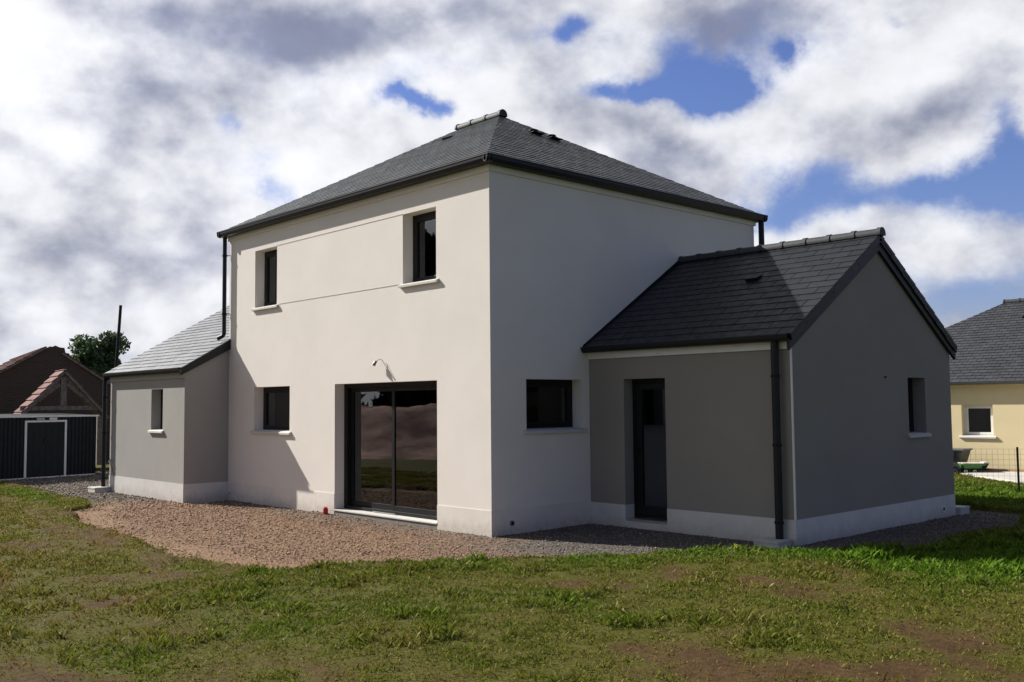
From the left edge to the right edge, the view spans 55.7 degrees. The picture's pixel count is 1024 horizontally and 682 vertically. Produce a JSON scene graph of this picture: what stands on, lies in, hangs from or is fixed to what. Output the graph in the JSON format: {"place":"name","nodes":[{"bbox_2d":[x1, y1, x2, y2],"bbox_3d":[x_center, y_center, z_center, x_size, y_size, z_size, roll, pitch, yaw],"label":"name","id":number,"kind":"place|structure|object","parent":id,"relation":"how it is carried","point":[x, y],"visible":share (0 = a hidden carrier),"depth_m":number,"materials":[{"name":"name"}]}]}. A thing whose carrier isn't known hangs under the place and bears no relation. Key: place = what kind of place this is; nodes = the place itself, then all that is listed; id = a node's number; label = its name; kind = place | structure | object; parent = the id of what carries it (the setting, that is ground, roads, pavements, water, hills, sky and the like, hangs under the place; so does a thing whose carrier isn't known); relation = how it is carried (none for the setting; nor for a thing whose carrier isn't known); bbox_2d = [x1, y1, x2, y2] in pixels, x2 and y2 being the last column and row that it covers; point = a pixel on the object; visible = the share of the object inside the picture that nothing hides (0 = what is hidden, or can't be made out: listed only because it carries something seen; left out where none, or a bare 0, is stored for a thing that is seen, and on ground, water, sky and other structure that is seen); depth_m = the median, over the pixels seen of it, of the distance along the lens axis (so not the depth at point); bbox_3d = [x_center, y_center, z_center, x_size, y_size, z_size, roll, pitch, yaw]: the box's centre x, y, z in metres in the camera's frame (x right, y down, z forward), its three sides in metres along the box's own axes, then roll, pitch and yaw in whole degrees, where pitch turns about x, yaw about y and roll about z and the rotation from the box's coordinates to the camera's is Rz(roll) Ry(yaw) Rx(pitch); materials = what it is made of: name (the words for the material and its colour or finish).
{"place":"outdoors","nodes":[
{"label":"outdoors","id":0,"kind":"place"},
{"bbox_2d":[0,345,110,458],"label":"brick barn","id":1,"kind":"structure","parent":0,"point":[23,377],"depth_m":34.40,"materials":[{"name":"brown brick"}]},
{"bbox_2d":[0,470,1021,567],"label":"gravel bed","id":2,"kind":"object","parent":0,"point":[189,546],"visible":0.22,"depth_m":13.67,"materials":[{"name":"brown gravel"}]},
{"bbox_2d":[0,413,98,479],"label":"garden shed","id":3,"kind":"structure","parent":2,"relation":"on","point":[47,445],"depth_m":26.29,"materials":[{"name":"metal"}]},
{"bbox_2d":[26,422,45,477],"bbox_3d":[-12.774,2.917,26.025,0.045,1.460,0.517,-4,-5,39],"label":"door","id":4,"kind":"structure","parent":3,"relation":"in","point":[36,431],"depth_m":26.02,"materials":[{"name":"metal"}]},
{"bbox_2d":[45,422,64,475],"bbox_3d":[-12.464,2.940,26.427,0.024,1.460,0.507,-4,-5,39],"label":"door","id":5,"kind":"structure","parent":3,"relation":"in","point":[54,447],"depth_m":26.42,"materials":[{"name":"metal"}]},
{"bbox_2d":[88,486,110,492],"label":"concrete block","id":6,"kind":"structure","parent":2,"relation":"on","point":[95,489],"depth_m":21.52,"materials":[{"name":"white concrete"}]},
{"bbox_2d":[323,507,327,513],"bbox_3d":[-3.215,2.929,16.690,0.101,0.151,0.089,3,-5,-43],"label":"plastic sleeve","id":7,"kind":"object","parent":2,"relation":"on","point":[325,510],"visible":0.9,"depth_m":16.66,"materials":[{"name":"red plastic"}]},
{"bbox_2d":[753,537,792,548],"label":"concrete block","id":8,"kind":"structure","parent":2,"relation":"on","point":[772,542],"depth_m":12.44,"materials":[{"name":"grey concrete"}]},
{"bbox_2d":[955,505,969,514],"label":"concrete block","id":9,"kind":"structure","parent":2,"relation":"on","point":[961,510],"depth_m":15.85,"materials":[{"name":"white concrete"}]},
{"bbox_2d":[0,463,1023,681],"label":"lawn","id":10,"kind":"structure","parent":0,"point":[935,640],"depth_m":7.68,"materials":[{"name":"plant"}]},
{"bbox_2d":[14,369,109,464],"bbox_3d":[-14.367,2.456,30.785,2.767,3.086,1.480,2,-5,-35],"label":"timber porch","id":11,"kind":"object","parent":10,"relation":"on","point":[64,377],"visible":0.94,"depth_m":30.46,"materials":[{"name":"brown wood"}]},
{"bbox_2d":[115,305,121,366],"bbox_3d":[-12.228,1.402,30.043,0.202,5.052,0.097,3,-5,-43],"label":"metal pole","id":12,"kind":"object","parent":10,"relation":"on","point":[118,336],"visible":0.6,"depth_m":30.12,"materials":[{"name":"black metal"}]},
{"bbox_2d":[953,455,960,473],"bbox_3d":[10.680,3.053,23.862,0.794,0.474,0.396,-1,-4,6],"label":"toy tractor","id":13,"kind":"object","parent":10,"relation":"on","point":[956,468],"visible":0.21,"depth_m":23.72,"materials":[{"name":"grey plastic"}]},
{"bbox_2d":[953,448,972,465],"bbox_3d":[11.125,3.041,24.555,0.620,0.640,0.840,3,-5,-43],"label":"garden tub","id":14,"kind":"object","parent":10,"relation":"on","point":[960,453],"visible":0.33,"depth_m":24.22,"materials":[{"name":"grey plastic"}]},
{"bbox_2d":[958,461,991,472],"bbox_3d":[11.382,3.116,23.782,0.745,0.305,0.370,-1,-4,6],"label":"toy trailer","id":15,"kind":"object","parent":10,"relation":"on","point":[972,467],"visible":0.85,"depth_m":23.64,"materials":[{"name":"green plastic"}]},
{"bbox_2d":[954,447,1023,489],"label":"wire fence","id":16,"kind":"object","parent":10,"relation":"on","point":[1017,454],"visible":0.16,"depth_m":19.07,"materials":[{"name":"black metal"}]},
{"bbox_2d":[0,0,1023,380],"label":"sky","id":17,"kind":"structure","parent":0,"point":[134,133],"materials":[{"name":"white"}]},
{"bbox_2d":[961,472,1023,482],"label":"terrace","id":18,"kind":"structure","parent":0,"point":[1008,476],"depth_m":22.53,"materials":[{"name":"concrete"}]},
{"bbox_3d":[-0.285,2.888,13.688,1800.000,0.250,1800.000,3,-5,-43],"label":"ground","id":19,"kind":"structure","parent":0,"visible":0},
{"bbox_2d":[67,330,131,382],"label":"tree","id":20,"kind":"object","parent":19,"relation":"on","point":[94,354],"visible":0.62,"depth_m":48.50,"materials":[{"name":"green plant"}]},
{"bbox_2d":[101,109,956,546],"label":"house","id":21,"kind":"structure","parent":19,"relation":"on","point":[499,323],"depth_m":15.01,"materials":[{"name":"grey paint"}]},
{"bbox_2d":[147,389,163,432],"bbox_3d":[-7.236,1.448,20.058,0.325,0.901,0.716,3,-5,-43],"label":"window","id":22,"kind":"structure","parent":21,"relation":"in","point":[160,430],"depth_m":20.23,"materials":[{"name":"metal"}]},
{"bbox_2d":[251,250,278,310],"bbox_3d":[-4.675,-1.195,18.814,0.325,1.181,0.991,3,-5,-43],"label":"window","id":23,"kind":"structure","parent":21,"relation":"in","point":[270,279],"depth_m":19.02,"materials":[{"name":"metal"}]},
{"bbox_2d":[250,386,290,434],"bbox_3d":[-4.484,1.322,18.470,0.325,0.901,1.495,3,-5,-43],"label":"window","id":24,"kind":"structure","parent":21,"relation":"in","point":[276,400],"depth_m":18.65,"materials":[{"name":"glass"}]},
{"bbox_2d":[334,381,436,524],"bbox_3d":[-1.972,1.762,15.822,0.378,2.172,2.838,3,-5,-43],"label":"sliding door","id":25,"kind":"structure","parent":21,"relation":"in","point":[390,429],"depth_m":15.88,"materials":[{"name":"glass"}]},
{"bbox_2d":[398,211,438,287],"bbox_3d":[-1.374,-1.455,15.266,0.325,1.181,0.995,3,-5,-43],"label":"window","id":26,"kind":"structure","parent":21,"relation":"in","point":[424,225],"depth_m":15.43,"materials":[{"name":"metal"}]},
{"bbox_2d":[523,379,587,433],"bbox_3d":[0.574,0.993,14.780,1.339,0.811,0.325,3,-5,-43],"label":"window","id":27,"kind":"structure","parent":21,"relation":"in","point":[549,409],"depth_m":14.89,"materials":[{"name":"glass"}]},
{"bbox_2d":[626,378,666,524],"bbox_3d":[2.075,1.625,14.470,0.260,2.126,0.787,3,-5,-43],"label":"door","id":28,"kind":"structure","parent":21,"relation":"in","point":[648,395],"depth_m":14.59,"materials":[{"name":"metal"}]},
{"bbox_2d":[907,378,931,437],"bbox_3d":[6.221,1.038,15.145,0.736,0.922,0.325,3,-5,-43],"label":"window","id":29,"kind":"structure","parent":21,"relation":"in","point":[912,434],"depth_m":15.34,"materials":[{"name":"metal"}]},
{"bbox_2d":[945,298,1023,471],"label":"neighbour house","id":30,"kind":"structure","parent":19,"relation":"on","point":[986,365],"depth_m":24.82,"materials":[{"name":"yellow paint"}]},
{"bbox_2d":[959,404,996,438],"bbox_3d":[11.893,2.044,24.709,0.260,0.864,0.913,3,-5,-43],"label":"window","id":31,"kind":"structure","parent":30,"relation":"in","point":[978,418],"depth_m":24.77,"materials":[{"name":"white glass"}]}
]}

